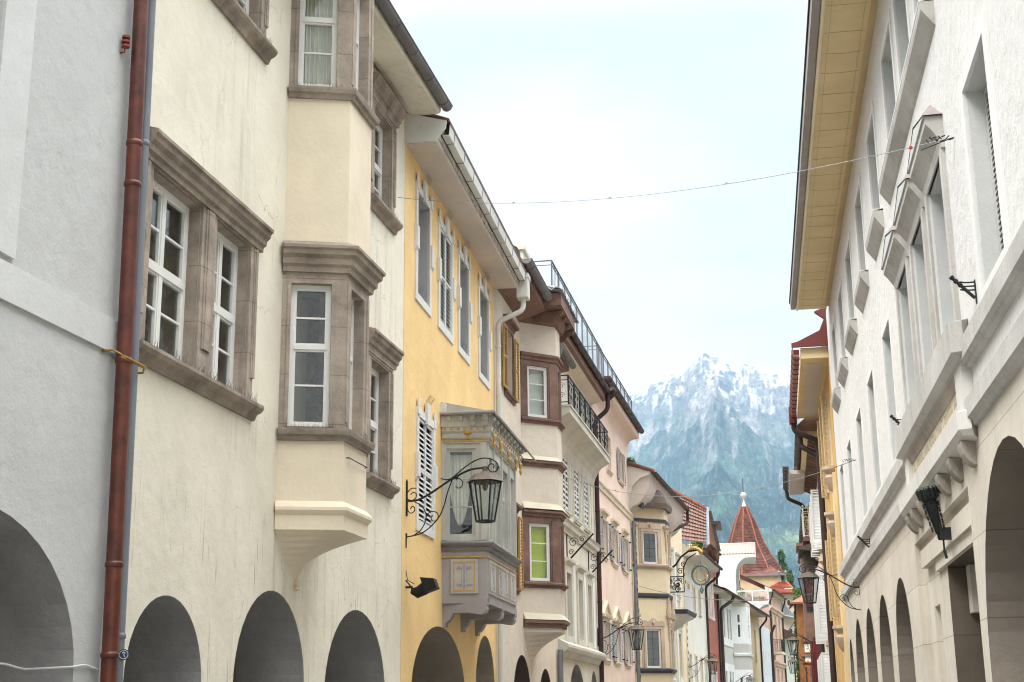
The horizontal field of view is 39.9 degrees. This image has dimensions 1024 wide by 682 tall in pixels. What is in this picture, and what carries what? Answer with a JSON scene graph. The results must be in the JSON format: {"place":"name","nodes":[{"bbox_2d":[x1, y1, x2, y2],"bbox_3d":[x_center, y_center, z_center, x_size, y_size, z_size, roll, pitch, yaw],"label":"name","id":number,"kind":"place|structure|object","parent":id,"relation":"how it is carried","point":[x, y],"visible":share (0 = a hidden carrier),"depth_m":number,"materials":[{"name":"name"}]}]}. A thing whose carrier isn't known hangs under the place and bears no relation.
{"place":"outdoors","nodes":[
{"label":"outdoors","id":0,"kind":"place"},
{"bbox_2d":[0,0,148,681],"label":"grey white house","id":1,"kind":"structure","parent":0,"point":[72,87],"depth_m":13.14,"materials":[{"name":"paint"}]},
{"bbox_2d":[0,0,36,259],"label":"window","id":2,"kind":"structure","parent":1,"relation":"in","point":[18,16],"depth_m":12.45,"materials":[{"name":"white paint"}]},
{"bbox_2d":[0,663,97,669],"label":"white cable","id":3,"kind":"object","parent":1,"relation":"attached to","point":[57,667],"visible":1,"depth_m":12.83,"materials":[{"name":"white plastic"}]},
{"bbox_2d":[119,35,129,53],"bbox_3d":[-3.997,-3.062,14.575,0.102,0.200,0.084,-3,-15,9],"label":"wall insulator","id":4,"kind":"object","parent":1,"relation":"attached to","point":[125,45],"depth_m":14.56,"materials":[{"name":"brown ceramic"}]},
{"bbox_2d":[4,0,452,681],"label":"cream oriel house","id":5,"kind":"structure","parent":0,"point":[272,218],"depth_m":18.18,"materials":[{"name":"beige paint"}]},
{"bbox_2d":[119,649,128,659],"bbox_3d":[-3.704,2.990,13.459,0.104,0.104,0.010,3,-15,-12],"label":"round sticker","id":6,"kind":"object","parent":5,"relation":"attached to","point":[123,654],"visible":0.97,"depth_m":13.46,"materials":[{"name":"blue plastic"}]},
{"bbox_2d":[144,192,237,388],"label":"window","id":7,"kind":"structure","parent":5,"relation":"in","point":[223,337],"depth_m":16.86,"materials":[{"name":"white paint"}]},
{"bbox_2d":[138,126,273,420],"bbox_3d":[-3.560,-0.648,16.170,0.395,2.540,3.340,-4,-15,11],"label":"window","id":8,"kind":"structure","parent":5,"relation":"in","point":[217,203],"depth_m":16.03,"materials":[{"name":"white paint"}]},
{"bbox_2d":[236,0,248,14],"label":"window","id":9,"kind":"structure","parent":5,"relation":"in","point":[245,3],"depth_m":18.53,"materials":[{"name":"white paint"}]},
{"bbox_2d":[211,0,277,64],"bbox_3d":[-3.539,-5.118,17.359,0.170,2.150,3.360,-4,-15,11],"label":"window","id":10,"kind":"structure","parent":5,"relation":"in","point":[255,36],"depth_m":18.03,"materials":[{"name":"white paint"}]},
{"bbox_2d":[366,327,403,498],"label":"window","id":11,"kind":"structure","parent":5,"relation":"in","point":[382,351],"depth_m":22.99,"materials":[{"name":"white paint"}]},
{"bbox_2d":[370,71,406,235],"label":"window","id":12,"kind":"structure","parent":5,"relation":"in","point":[385,101],"depth_m":24.11,"materials":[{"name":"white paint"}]},
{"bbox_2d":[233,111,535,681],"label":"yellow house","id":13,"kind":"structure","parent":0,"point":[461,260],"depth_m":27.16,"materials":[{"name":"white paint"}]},
{"bbox_2d":[405,572,439,597],"bbox_3d":[-1.513,4.073,23.646,0.571,0.470,0.263,-3,-15,9],"label":"black spotlight","id":14,"kind":"object","parent":13,"relation":"attached to","point":[426,586],"visible":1,"depth_m":23.53,"materials":[{"name":"metal"}]},
{"bbox_2d":[420,577,439,592],"bbox_3d":[-1.375,4.087,23.618,0.292,0.250,0.263,-3,-15,9],"label":"floodlight","id":15,"kind":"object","parent":14,"relation":"in","point":[429,584],"depth_m":23.50,"materials":[{"name":"black metal"}]},
{"bbox_2d":[414,172,434,317],"bbox_3d":[-1.807,-1.851,26.457,0.568,2.592,1.441,-3,-15,9],"label":"window","id":16,"kind":"structure","parent":13,"relation":"in","point":[424,254],"depth_m":26.78,"materials":[{"name":"white paint"}]},
{"bbox_2d":[415,396,437,539],"bbox_3d":[-1.570,2.257,25.630,0.269,2.522,1.640,-3,-15,9],"label":"window","id":17,"kind":"structure","parent":13,"relation":"in","point":[424,424],"depth_m":25.70,"materials":[{"name":"white paint"}]},
{"bbox_2d":[437,208,455,344],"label":"window","id":18,"kind":"structure","parent":13,"relation":"in","point":[443,229],"depth_m":28.45,"materials":[{"name":"white paint"}]},
{"bbox_2d":[405,457,502,547],"bbox_3d":[-0.971,2.731,23.880,1.704,1.498,0.566,-3,-15,9],"label":"wall lantern","id":19,"kind":"object","parent":13,"relation":"attached to","point":[484,478],"depth_m":23.88,"materials":[{"name":"metal"}]},
{"bbox_2d":[457,240,472,365],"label":"window","id":20,"kind":"structure","parent":13,"relation":"in","point":[462,306],"depth_m":30.49,"materials":[{"name":"white paint"}]},
{"bbox_2d":[477,273,491,389],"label":"window","id":21,"kind":"structure","parent":13,"relation":"in","point":[482,317],"depth_m":32.81,"materials":[{"name":"white paint"}]},
{"bbox_2d":[390,0,822,396],"label":"sky","id":22,"kind":"structure","parent":0,"point":[553,101],"materials":[{"name":"white"}]},
{"bbox_2d":[592,345,643,681],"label":"pink house","id":23,"kind":"structure","parent":0,"point":[621,423],"depth_m":55.93,"materials":[{"name":"white paint"}]},
{"bbox_2d":[600,508,609,561],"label":"window","id":24,"kind":"structure","parent":23,"relation":"in","point":[603,512],"depth_m":52.59,"materials":[{"name":"white paint"}]},
{"bbox_2d":[601,516,614,663],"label":"window","id":25,"kind":"structure","parent":23,"relation":"in","point":[607,614],"depth_m":51.77,"materials":[{"name":"white paint"}]},
{"bbox_2d":[606,433,613,476],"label":"window","id":26,"kind":"structure","parent":23,"relation":"in","point":[608,470],"depth_m":55.56,"materials":[{"name":"white paint"}]},
{"bbox_2d":[610,518,619,568],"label":"window","id":27,"kind":"structure","parent":23,"relation":"in","point":[614,522],"depth_m":55.27,"materials":[{"name":"white paint"}]},
{"bbox_2d":[612,526,624,666],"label":"window","id":28,"kind":"structure","parent":23,"relation":"in","point":[617,619],"depth_m":54.37,"materials":[{"name":"white paint"}]},
{"bbox_2d":[597,618,644,654],"bbox_3d":[3.819,10.424,49.247,1.703,1.498,0.574,-3,-15,9],"label":"wall lantern","id":29,"kind":"object","parent":23,"relation":"attached to","point":[635,627],"depth_m":49.25,"materials":[{"name":"metal"}]},
{"bbox_2d":[617,446,625,486],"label":"window","id":30,"kind":"structure","parent":23,"relation":"in","point":[619,451],"depth_m":58.64,"materials":[{"name":"white paint"}]},
{"bbox_2d":[621,528,629,575],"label":"window","id":31,"kind":"structure","parent":23,"relation":"in","point":[624,531],"depth_m":58.27,"materials":[{"name":"white paint"}]},
{"bbox_2d":[622,536,634,668],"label":"window","id":32,"kind":"structure","parent":23,"relation":"in","point":[627,616],"depth_m":57.19,"materials":[{"name":"white paint"}]},
{"bbox_2d":[672,488,722,681],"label":"red house","id":33,"kind":"structure","parent":0,"point":[702,526],"depth_m":89.41,"materials":[{"name":"red tile"}]},
{"bbox_2d":[706,575,710,618],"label":"window","id":34,"kind":"structure","parent":33,"relation":"in","point":[707,575],"depth_m":88.81,"materials":[{"name":"white paint"}]},
{"bbox_2d":[709,577,712,619],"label":"window","id":35,"kind":"structure","parent":33,"relation":"in","point":[710,577],"depth_m":90.06,"materials":[{"name":"white paint"}]},
{"bbox_2d":[711,578,715,621],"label":"window","id":36,"kind":"structure","parent":33,"relation":"in","point":[714,620],"depth_m":91.36,"materials":[{"name":"white paint"}]},
{"bbox_2d":[625,353,814,594],"bbox_3d":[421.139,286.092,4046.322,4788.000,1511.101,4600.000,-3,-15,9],"label":"mountain","id":37,"kind":"structure","parent":0,"point":[710,425],"depth_m":4298.17,"materials":[{"name":"grey stone"}]},
{"bbox_2d":[723,479,784,591],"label":"round tower","id":38,"kind":"structure","parent":0,"point":[765,569],"depth_m":199.02,"materials":[{"name":"tile"}]},
{"bbox_2d":[760,570,797,679],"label":"pink gable house","id":39,"kind":"structure","parent":0,"point":[785,588],"depth_m":166.33,"materials":[{"name":"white paint"}]},
{"label":"ground","id":40,"kind":"structure","parent":0,"visible":0},
{"bbox_2d":[491,245,578,681],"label":"beige house","id":41,"kind":"structure","parent":40,"relation":"on","point":[537,360],"depth_m":36.69,"materials":[{"name":"beige paint"}]},
{"bbox_2d":[503,314,519,405],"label":"window","id":42,"kind":"structure","parent":41,"relation":"in","point":[510,326],"depth_m":35.80,"materials":[{"name":"brown wood"}]},
{"bbox_2d":[516,502,523,594],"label":"window","id":43,"kind":"structure","parent":41,"relation":"in","point":[518,507],"depth_m":35.33,"materials":[{"name":"yellow wood"}]},
{"bbox_2d":[524,260,615,681],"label":"balcony house","id":44,"kind":"structure","parent":40,"relation":"on","point":[586,457],"depth_m":46.52,"materials":[{"name":"white paint"}]},
{"bbox_2d":[562,453,572,517],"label":"window","id":45,"kind":"structure","parent":44,"relation":"in","point":[567,509],"depth_m":44.70,"materials":[{"name":"white paint"}]},
{"bbox_2d":[565,557,576,642],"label":"window","id":46,"kind":"structure","parent":44,"relation":"in","point":[569,562],"depth_m":43.99,"materials":[{"name":"white paint"}]},
{"bbox_2d":[570,464,582,526],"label":"window","id":47,"kind":"structure","parent":44,"relation":"in","point":[576,490],"depth_m":46.56,"materials":[{"name":"white paint"}]},
{"bbox_2d":[575,564,587,646],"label":"window","id":48,"kind":"structure","parent":44,"relation":"in","point":[580,570],"depth_m":46.11,"materials":[{"name":"white paint"}]},
{"bbox_2d":[580,473,591,534],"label":"window","id":49,"kind":"structure","parent":44,"relation":"in","point":[586,512],"depth_m":48.66,"materials":[{"name":"white paint"}]},
{"bbox_2d":[585,571,595,648],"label":"window","id":50,"kind":"structure","parent":44,"relation":"in","point":[589,575],"depth_m":48.15,"materials":[{"name":"white paint"}]},
{"bbox_2d":[627,461,696,681],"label":"baroque oriel house","id":51,"kind":"structure","parent":40,"relation":"on","point":[665,617],"depth_m":61.64,"materials":[{"name":"paint"}]},
{"bbox_2d":[630,528,633,565],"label":"window","id":52,"kind":"structure","parent":51,"relation":"in","point":[632,562],"depth_m":60.42,"materials":[{"name":"white paint"}]},
{"bbox_2d":[669,547,673,595],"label":"window","id":53,"kind":"structure","parent":51,"relation":"in","point":[671,559],"depth_m":72.79,"materials":[{"name":"white paint"}]},
{"bbox_2d":[674,631,676,681],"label":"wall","id":54,"kind":"structure","parent":51,"relation":"in","point":[675,660],"depth_m":71.69,"materials":[{"name":"white paint"}]},
{"bbox_2d":[675,552,681,601],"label":"window","id":55,"kind":"structure","parent":51,"relation":"in","point":[677,555],"depth_m":75.28,"materials":[{"name":"white paint"}]},
{"bbox_2d":[672,547,684,681],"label":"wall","id":56,"kind":"structure","parent":51,"relation":"in","point":[680,679],"depth_m":73.56,"materials":[{"name":"white paint"}]},
{"bbox_2d":[670,544,710,593],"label":"wrought iron inn sign","id":57,"kind":"object","parent":51,"relation":"attached to","point":[695,548],"visible":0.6,"depth_m":65.42,"materials":[{"name":"metal"}]},
{"bbox_2d":[682,544,722,681],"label":"white low eave house","id":58,"kind":"structure","parent":40,"relation":"on","point":[697,640],"depth_m":82.25,"materials":[{"name":"paint"}]},
{"bbox_2d":[689,652,692,681],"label":"window","id":59,"kind":"structure","parent":58,"relation":"in","point":[690,653],"depth_m":77.60,"materials":[{"name":"white paint"}]},
{"bbox_2d":[692,585,697,613],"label":"window","id":60,"kind":"structure","parent":58,"relation":"in","point":[693,586],"depth_m":81.56,"materials":[{"name":"white paint"}]},
{"bbox_2d":[694,654,698,681],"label":"window","id":61,"kind":"structure","parent":58,"relation":"in","point":[694,654],"depth_m":80.36,"materials":[{"name":"white paint"}]},
{"bbox_2d":[691,541,705,550],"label":"roof plant","id":62,"kind":"object","parent":58,"relation":"on","point":[700,544],"visible":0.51,"depth_m":82.81,"materials":[{"name":"green plant"}]},
{"bbox_2d":[698,588,702,617],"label":"window","id":63,"kind":"structure","parent":58,"relation":"in","point":[700,615],"depth_m":83.84,"materials":[{"name":"white paint"}]},
{"bbox_2d":[700,655,703,681],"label":"window","id":64,"kind":"structure","parent":58,"relation":"in","point":[700,655],"depth_m":82.86,"materials":[{"name":"white paint"}]},
{"bbox_2d":[689,653,717,678],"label":"wall lantern","id":65,"kind":"object","parent":58,"relation":"attached to","point":[711,660],"depth_m":76.27,"materials":[{"name":"metal"}]},
{"bbox_2d":[689,542,775,681],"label":"white terrace house","id":66,"kind":"structure","parent":40,"relation":"on","point":[729,576],"depth_m":119.95,"materials":[{"name":"paint"}]},
{"bbox_2d":[713,583,770,681],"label":"grey white oriel house","id":67,"kind":"structure","parent":40,"relation":"on","point":[736,644],"depth_m":100.01,"materials":[{"name":"paint"}]},
{"bbox_2d":[721,598,726,645],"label":"window","id":68,"kind":"structure","parent":67,"relation":"in","point":[722,600],"depth_m":96.64,"materials":[{"name":"white paint"}]},
{"bbox_2d":[725,600,730,646],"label":"window","id":69,"kind":"structure","parent":67,"relation":"in","point":[728,640],"depth_m":98.06,"materials":[{"name":"white paint"}]},
{"bbox_2d":[728,664,731,681],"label":"window","id":70,"kind":"structure","parent":67,"relation":"in","point":[729,665],"depth_m":97.11,"materials":[{"name":"white paint"}]},
{"bbox_2d":[728,604,732,647],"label":"window","id":71,"kind":"structure","parent":67,"relation":"in","point":[730,614],"depth_m":99.83,"materials":[{"name":"white paint"}]},
{"bbox_2d":[750,606,766,681],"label":"pale yellow house","id":72,"kind":"structure","parent":40,"relation":"on","point":[756,642],"depth_m":114.90,"materials":[{"name":"beige paint"}]},
{"bbox_2d":[740,574,787,681],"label":"salmon ornate house","id":73,"kind":"structure","parent":40,"relation":"on","point":[773,610],"depth_m":131.09,"materials":[{"name":"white paint"}]},
{"bbox_2d":[774,614,778,650],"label":"window","id":74,"kind":"structure","parent":73,"relation":"in","point":[777,648],"depth_m":131.45,"materials":[{"name":"white paint"}]},
{"bbox_2d":[777,549,791,583],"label":"conifer tree","id":75,"kind":"object","parent":40,"relation":"on","point":[782,557],"visible":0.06,"depth_m":209.51,"materials":[{"name":"green plant"}]},
{"bbox_2d":[782,629,796,681],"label":"white house","id":76,"kind":"structure","parent":40,"relation":"on","point":[791,677],"depth_m":141.75,"materials":[{"name":"paint"}]},
{"bbox_2d":[787,570,795,587],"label":"conifer tree","id":77,"kind":"object","parent":40,"relation":"on","point":[792,580],"visible":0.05,"depth_m":218.33,"materials":[{"name":"green plant"}]},
{"bbox_2d":[789,596,813,681],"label":"orange brown house","id":78,"kind":"structure","parent":40,"relation":"on","point":[804,652],"depth_m":107.58,"materials":[{"name":"red paint"}]},
{"bbox_2d":[792,588,800,681],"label":"green creeper","id":79,"kind":"object","parent":78,"relation":"attached to","point":[796,592],"visible":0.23,"depth_m":113.52,"materials":[{"name":"green plant"}]},
{"bbox_2d":[804,665,811,681],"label":"window frame","id":80,"kind":"structure","parent":78,"relation":"in","point":[808,678],"depth_m":106.80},
{"bbox_2d":[782,418,837,681],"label":"white shuttered house","id":81,"kind":"structure","parent":40,"relation":"on","point":[810,549],"depth_m":51.24,"materials":[{"name":"white paint"}]},
{"bbox_2d":[631,583,814,600],"bbox_3d":[7.974,9.452,54.111,0.061,1.382,12.759,7,-17,-26],"label":"span wire","id":82,"kind":"object","parent":81,"relation":"attached to","point":[725,599],"visible":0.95,"depth_m":53.38,"materials":[{"name":"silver metal"}]},
{"bbox_2d":[796,506,824,681],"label":"building","id":83,"kind":"structure","parent":40,"relation":"on","point":[809,622],"depth_m":67.01,"materials":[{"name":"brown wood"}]},
{"bbox_2d":[787,655,811,675],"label":"wall lantern","id":84,"kind":"object","parent":83,"relation":"attached to","point":[792,660],"depth_m":78.26,"materials":[{"name":"metal"}]},
{"bbox_2d":[787,631,819,657],"bbox_3d":[12.792,13.386,61.689,1.568,1.378,0.523,-3,-15,9],"label":"wall lantern","id":85,"kind":"object","parent":83,"relation":"attached to","point":[792,639],"depth_m":61.74,"materials":[{"name":"metal"}]},
{"bbox_2d":[788,307,851,681],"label":"ochre house","id":86,"kind":"structure","parent":40,"relation":"on","point":[811,385],"depth_m":40.42,"materials":[{"name":"paint"}]},
{"bbox_2d":[825,392,832,465],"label":"window","id":87,"kind":"structure","parent":86,"relation":"in","point":[826,392],"depth_m":39.86,"materials":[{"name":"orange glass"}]},
{"bbox_2d":[789,0,1023,681],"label":"white stone arcade house","id":88,"kind":"structure","parent":40,"relation":"on","point":[922,346],"depth_m":18.23,"materials":[{"name":"paint"}]},
{"bbox_2d":[397,135,953,202],"bbox_3d":[1.344,-2.237,19.437,0.260,2.888,11.083,10,-18,-34],"label":"span wire","id":89,"kind":"object","parent":88,"relation":"attached to","point":[932,138],"visible":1,"depth_m":16.60,"materials":[{"name":"silver metal"}]},
{"bbox_2d":[563,458,855,496],"bbox_3d":[4.436,3.380,36.869,0.296,1.901,13.570,6,-16,-25],"label":"span wire","id":90,"kind":"object","parent":88,"relation":"attached to","point":[731,492],"visible":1,"depth_m":34.77,"materials":[{"name":"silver metal"}]},
{"bbox_2d":[797,563,860,609],"bbox_3d":[7.113,5.585,31.679,1.398,1.228,0.462,-3,-15,9],"label":"wall lantern","id":91,"kind":"object","parent":88,"relation":"attached to","point":[808,575],"depth_m":31.70,"materials":[{"name":"metal"}]},
{"bbox_2d":[831,314,840,413],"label":"window","id":92,"kind":"structure","parent":88,"relation":"in","point":[836,394],"depth_m":35.55,"materials":[{"name":"white paint"}]},
{"bbox_2d":[836,277,848,387],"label":"window","id":93,"kind":"structure","parent":88,"relation":"in","point":[842,371],"depth_m":32.79,"materials":[{"name":"white paint"}]},
{"bbox_2d":[839,456,849,555],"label":"window","id":94,"kind":"structure","parent":88,"relation":"in","point":[842,484],"depth_m":35.84,"materials":[{"name":"white paint"}]},
{"bbox_2d":[844,231,857,355],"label":"window","id":95,"kind":"structure","parent":88,"relation":"in","point":[851,334],"depth_m":29.81,"materials":[{"name":"white paint"}]},
{"bbox_2d":[846,432,857,540],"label":"window","id":96,"kind":"structure","parent":88,"relation":"in","point":[849,449],"depth_m":32.80,"materials":[{"name":"white paint"}]},
{"bbox_2d":[853,173,869,313],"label":"window","id":97,"kind":"structure","parent":88,"relation":"in","point":[862,287],"depth_m":26.64,"materials":[{"name":"white paint"}]},
{"bbox_2d":[855,399,868,521],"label":"window","id":98,"kind":"structure","parent":88,"relation":"in","point":[861,456],"depth_m":29.57,"materials":[{"name":"white paint"}]},
{"bbox_2d":[857,535,869,547],"bbox_3d":[7.056,4.050,28.316,0.247,0.306,0.050,-3,-15,9],"label":"flag holder","id":99,"kind":"object","parent":88,"relation":"attached to","point":[864,542],"visible":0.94,"depth_m":28.31,"materials":[{"name":"metal"}]},
{"bbox_2d":[866,361,882,498],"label":"window","id":100,"kind":"structure","parent":88,"relation":"in","point":[872,403],"depth_m":26.38,"materials":[{"name":"white paint"}]},
{"bbox_2d":[865,100,884,260],"bbox_3d":[6.083,-2.641,23.348,0.470,2.240,1.750,-3,-15,9],"label":"window","id":101,"kind":"structure","parent":88,"relation":"in","point":[876,227],"depth_m":23.53,"materials":[{"name":"white paint"}]},
{"bbox_2d":[881,308,898,466],"bbox_3d":[6.206,0.807,22.525,0.330,2.370,1.510,-3,-15,9],"label":"window","id":102,"kind":"structure","parent":88,"relation":"in","point":[888,343],"depth_m":23.10,"materials":[{"name":"white paint"}]},
{"bbox_2d":[881,225,919,410],"bbox_3d":[5.671,-0.356,19.805,0.665,2.981,1.800,-3,-15,9],"label":"window","id":103,"kind":"structure","parent":88,"relation":"in","point":[895,259],"depth_m":20.24,"materials":[{"name":"white paint"}]},
{"bbox_2d":[891,0,910,85],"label":"window","id":104,"kind":"structure","parent":88,"relation":"in","point":[902,6],"depth_m":19.24,"materials":[{"name":"white paint"}]},
{"bbox_2d":[878,0,935,204],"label":"window","id":105,"kind":"structure","parent":88,"relation":"in","point":[900,107],"depth_m":18.60,"materials":[{"name":"white paint"}]},
{"bbox_2d":[912,0,917,19],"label":"window","id":106,"kind":"structure","parent":88,"relation":"in","point":[913,1],"depth_m":17.26,"materials":[{"name":"white paint"}]},
{"bbox_2d":[893,174,936,378],"bbox_3d":[5.335,-0.852,17.918,0.665,2.981,1.760,-3,-15,9],"label":"window","id":107,"kind":"structure","parent":88,"relation":"in","point":[909,212],"depth_m":18.34,"materials":[{"name":"white paint"}]},
{"bbox_2d":[915,485,951,558],"bbox_3d":[4.976,2.130,16.632,0.378,0.871,0.264,-3,-15,9],"label":"torch wall lamp","id":108,"kind":"object","parent":88,"relation":"attached to","point":[927,496],"visible":0.98,"depth_m":16.62,"materials":[{"name":"black metal"}]},
{"bbox_2d":[907,105,960,342],"bbox_3d":[5.010,-1.332,16.087,0.665,2.981,1.760,-3,-15,9],"label":"window","id":109,"kind":"structure","parent":88,"relation":"in","point":[923,165],"depth_m":16.48,"materials":[{"name":"white paint"}]},
{"bbox_2d":[949,275,977,303],"bbox_3d":[4.465,-0.513,13.976,0.247,0.306,0.050,-3,-15,9],"label":"flag holder","id":110,"kind":"object","parent":88,"relation":"attached to","point":[961,285],"visible":1,"depth_m":13.96,"materials":[{"name":"metal"}]},
{"bbox_2d":[958,4,1010,300],"bbox_3d":[4.501,-1.642,13.060,0.300,2.400,1.660,-3,-15,9],"label":"window","id":111,"kind":"structure","parent":88,"relation":"in","point":[981,97],"depth_m":13.59,"materials":[{"name":"white paint"}]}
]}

